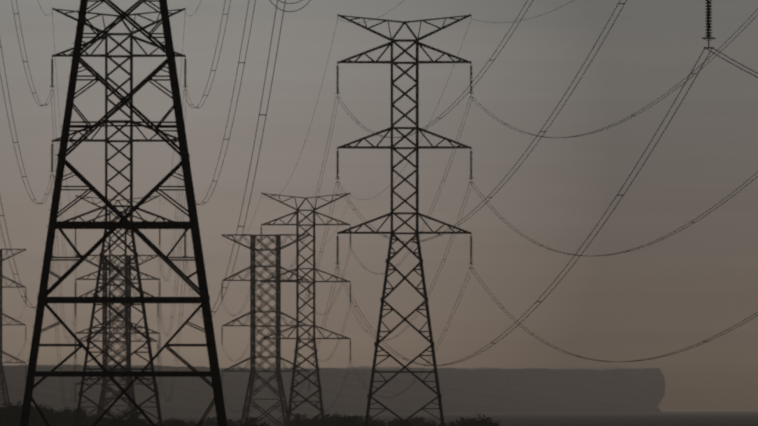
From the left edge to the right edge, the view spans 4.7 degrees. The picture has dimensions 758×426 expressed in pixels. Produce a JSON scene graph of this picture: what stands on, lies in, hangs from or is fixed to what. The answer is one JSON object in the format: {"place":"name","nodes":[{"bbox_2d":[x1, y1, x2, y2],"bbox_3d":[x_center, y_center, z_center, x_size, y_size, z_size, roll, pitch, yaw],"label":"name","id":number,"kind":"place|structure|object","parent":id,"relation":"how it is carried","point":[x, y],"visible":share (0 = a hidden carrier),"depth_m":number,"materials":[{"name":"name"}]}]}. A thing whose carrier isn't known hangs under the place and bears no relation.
{"place":"outdoors","nodes":[
{"label":"outdoors","id":0,"kind":"place"},
{"bbox_2d":[0,364,664,415],"bbox_3d":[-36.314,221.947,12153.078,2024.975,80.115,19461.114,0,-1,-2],"label":"mesa","id":1,"kind":"structure","parent":0,"point":[537,390],"depth_m":12575.15,"materials":[{"name":"grey"}]},
{"bbox_2d":[0,0,757,409],"label":"sky","id":2,"kind":"structure","parent":0,"point":[681,290],"materials":[{"name":"grey"}]},
{"bbox_2d":[103,410,757,425],"bbox_3d":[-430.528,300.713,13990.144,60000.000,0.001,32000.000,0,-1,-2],"label":"ground","id":3,"kind":"structure","parent":0,"point":[706,418],"depth_m":5376.59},
{"bbox_2d":[0,249,26,406],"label":"pylon","id":4,"kind":"object","parent":3,"relation":"on","point":[3,380],"visible":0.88,"depth_m":2692.40,"materials":[{"name":"metal"}]},
{"bbox_2d":[0,234,26,401],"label":"wires","id":5,"kind":"object","parent":4,"relation":"attached to","point":[1,344],"visible":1,"depth_m":2422.19,"materials":[{"name":"grey metal"}]},
{"bbox_2d":[0,401,37,425],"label":"bush","id":6,"kind":"object","parent":3,"relation":"on","point":[15,411],"visible":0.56,"depth_m":1467.79,"materials":[{"name":"green plant"}]},
{"bbox_2d":[18,404,47,425],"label":"bush","id":7,"kind":"object","parent":3,"relation":"on","point":[41,409],"visible":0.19,"depth_m":1566.16,"materials":[{"name":"green plant"}]},
{"bbox_2d":[30,406,67,425],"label":"bush","id":8,"kind":"object","parent":3,"relation":"on","point":[55,418],"visible":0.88,"depth_m":1559.90,"materials":[{"name":"green plant"}]},
{"bbox_2d":[51,408,81,425],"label":"bush","id":9,"kind":"object","parent":3,"relation":"on","point":[67,413],"visible":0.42,"depth_m":1756.48,"materials":[{"name":"green plant"}]},
{"bbox_2d":[66,406,94,425],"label":"bush","id":10,"kind":"object","parent":3,"relation":"on","point":[85,420],"visible":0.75,"depth_m":1593.70,"materials":[{"name":"green plant"}]},
{"bbox_2d":[91,414,107,424],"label":"tree","id":11,"kind":"object","parent":3,"relation":"on","point":[96,418],"visible":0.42,"depth_m":1653.88,"materials":[{"name":"green plant"}]},
{"bbox_2d":[75,255,158,421],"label":"pylon","id":12,"kind":"object","parent":3,"relation":"on","point":[104,341],"visible":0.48,"depth_m":2372.83,"materials":[{"name":"metal"}]},
{"bbox_2d":[75,195,160,416],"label":"pylon","id":13,"kind":"object","parent":3,"relation":"on","point":[125,333],"visible":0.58,"depth_m":1977.60,"materials":[{"name":"metal"}]},
{"bbox_2d":[74,218,160,417],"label":"wires","id":14,"kind":"object","parent":13,"relation":"attached to","point":[76,327],"visible":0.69,"depth_m":2031.41,"materials":[{"name":"grey metal"}]},
{"bbox_2d":[51,13,186,408],"bbox_3d":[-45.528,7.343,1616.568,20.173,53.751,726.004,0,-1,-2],"label":"wires","id":15,"kind":"object","parent":13,"relation":"hanging from","point":[160,262],"visible":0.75,"depth_m":1404.93,"materials":[{"name":"grey metal"}]},
{"bbox_2d":[49,8,187,425],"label":"pylon","id":16,"kind":"object","parent":3,"relation":"on","point":[106,140],"visible":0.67,"depth_m":1252.18,"materials":[{"name":"metal"}]},
{"bbox_2d":[0,0,285,316],"bbox_3d":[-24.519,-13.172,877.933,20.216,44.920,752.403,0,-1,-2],"label":"wires","id":17,"kind":"object","parent":16,"relation":"attached to","point":[190,106],"visible":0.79,"depth_m":759.49,"materials":[{"name":"grey metal"}]},
{"bbox_2d":[100,408,148,424],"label":"bush","id":18,"kind":"object","parent":3,"relation":"on","point":[113,419],"visible":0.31,"depth_m":1431.29,"materials":[{"name":"green plant"}]},
{"bbox_2d":[118,413,149,424],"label":"tree","id":19,"kind":"object","parent":3,"relation":"on","point":[131,421],"visible":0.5,"depth_m":1379.25,"materials":[{"name":"green plant"}]},
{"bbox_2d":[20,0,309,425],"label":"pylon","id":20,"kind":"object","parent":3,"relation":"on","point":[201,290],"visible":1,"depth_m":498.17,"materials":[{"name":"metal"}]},
{"bbox_2d":[171,421,188,425],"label":"bush","id":21,"kind":"object","parent":3,"relation":"on","point":[174,423],"visible":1,"depth_m":1447.10,"materials":[{"name":"green plant"}]},
{"bbox_2d":[205,417,228,425],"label":"tree","id":22,"kind":"object","parent":3,"relation":"on","point":[209,421],"visible":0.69,"depth_m":1997.91,"materials":[{"name":"green plant"}]},
{"bbox_2d":[228,419,247,425],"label":"bush","id":23,"kind":"object","parent":3,"relation":"on","point":[239,422],"visible":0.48,"depth_m":1832.32,"materials":[{"name":"green plant"}]},
{"bbox_2d":[238,417,269,425],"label":"tree","id":24,"kind":"object","parent":3,"relation":"on","point":[252,420],"visible":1,"depth_m":1380.39,"materials":[{"name":"green plant"}]},
{"bbox_2d":[221,234,310,425],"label":"pylon","id":25,"kind":"object","parent":3,"relation":"on","point":[277,326],"visible":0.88,"depth_m":2242.15,"materials":[{"name":"metal"}]},
{"bbox_2d":[289,413,316,425],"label":"tree","id":26,"kind":"object","parent":3,"relation":"on","point":[305,422],"visible":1,"depth_m":1740.52,"materials":[{"name":"green plant"}]},
{"bbox_2d":[260,192,351,425],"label":"pylon","id":27,"kind":"object","parent":3,"relation":"on","point":[297,325],"visible":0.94,"depth_m":1868.95,"materials":[{"name":"metal"}]},
{"bbox_2d":[221,198,350,411],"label":"wires","id":28,"kind":"object","parent":27,"relation":"hanging from","point":[311,306],"visible":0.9,"depth_m":1978.35,"materials":[{"name":"grey metal"}]},
{"bbox_2d":[260,19,472,402],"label":"wires","id":29,"kind":"object","parent":27,"relation":"attached to","point":[363,266],"visible":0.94,"depth_m":1382.62,"materials":[{"name":"grey metal"}]},
{"bbox_2d":[318,411,337,421],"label":"tree","id":30,"kind":"object","parent":3,"relation":"on","point":[325,417],"visible":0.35,"depth_m":1860.32,"materials":[{"name":"green plant"}]},
{"bbox_2d":[315,414,341,425],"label":"tree","id":31,"kind":"object","parent":3,"relation":"on","point":[329,422],"visible":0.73,"depth_m":1707.74,"materials":[{"name":"green plant"}]},
{"bbox_2d":[338,414,364,425],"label":"tree","id":32,"kind":"object","parent":3,"relation":"on","point":[351,421],"visible":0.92,"depth_m":1457.91,"materials":[{"name":"green plant"}]},
{"bbox_2d":[369,417,385,425],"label":"tree","id":33,"kind":"object","parent":3,"relation":"on","point":[374,421],"visible":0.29,"depth_m":2053.89,"materials":[{"name":"green plant"}]},
{"bbox_2d":[370,421,390,425],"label":"bush","id":34,"kind":"object","parent":3,"relation":"on","point":[373,424],"visible":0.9,"depth_m":1414.28,"materials":[{"name":"green plant"}]},
{"bbox_2d":[387,418,411,425],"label":"tree","id":35,"kind":"object","parent":3,"relation":"on","point":[400,421],"visible":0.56,"depth_m":1696.48,"materials":[{"name":"green plant"}]},
{"bbox_2d":[335,14,473,425],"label":"pylon","id":36,"kind":"object","parent":3,"relation":"on","point":[416,148],"visible":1,"depth_m":1246.89,"materials":[{"name":"metal"}]},
{"bbox_2d":[408,421,421,425],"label":"bush","id":37,"kind":"object","parent":3,"relation":"on","point":[413,423],"visible":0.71,"depth_m":1946.51,"materials":[{"name":"green plant"}]},
{"bbox_2d":[410,417,422,425],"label":"bush","id":38,"kind":"object","parent":3,"relation":"on","point":[413,420],"visible":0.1,"depth_m":1952.04,"materials":[{"name":"green plant"}]},
{"bbox_2d":[414,416,428,425],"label":"tree","id":39,"kind":"object","parent":3,"relation":"on","point":[422,419],"visible":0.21,"depth_m":1987.84,"materials":[{"name":"green plant"}]},
{"bbox_2d":[426,418,436,425],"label":"bush","id":40,"kind":"object","parent":3,"relation":"on","point":[433,422],"visible":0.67,"depth_m":2167.38,"materials":[{"name":"green plant"}]},
{"bbox_2d":[444,420,456,425],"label":"bush","id":41,"kind":"object","parent":3,"relation":"on","point":[452,424],"visible":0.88,"depth_m":1559.81,"materials":[{"name":"green plant"}]},
{"bbox_2d":[455,416,469,425],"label":"bush","id":42,"kind":"object","parent":3,"relation":"on","point":[460,420],"visible":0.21,"depth_m":1954.96,"materials":[{"name":"green plant"}]},
{"bbox_2d":[456,417,476,425],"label":"tree","id":43,"kind":"object","parent":3,"relation":"on","point":[473,419],"visible":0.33,"depth_m":1643.78,"materials":[{"name":"green plant"}]},
{"bbox_2d":[461,413,500,425],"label":"bush","id":44,"kind":"object","parent":3,"relation":"on","point":[481,423],"visible":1,"depth_m":1438.63,"materials":[{"name":"green plant"}]},
{"bbox_2d":[702,0,715,48],"bbox_3d":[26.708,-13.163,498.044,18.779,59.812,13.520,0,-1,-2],"label":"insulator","id":45,"kind":"object","parent":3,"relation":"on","point":[708,20],"visible":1,"depth_m":497.60,"materials":[{"name":"metal"}]},
{"bbox_2d":[336,0,757,365],"bbox_3d":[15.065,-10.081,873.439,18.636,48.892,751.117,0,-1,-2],"label":"wires","id":46,"kind":"object","parent":45,"relation":"attached to","point":[705,341],"visible":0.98,"depth_m":787.25,"materials":[{"name":"grey metal"}]},
{"bbox_2d":[705,47,757,77],"bbox_3d":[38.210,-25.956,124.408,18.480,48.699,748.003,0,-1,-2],"label":"wires","id":47,"kind":"object","parent":45,"relation":"attached to","point":[732,63],"visible":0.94,"depth_m":477.99,"materials":[{"name":"grey metal"}]}
]}

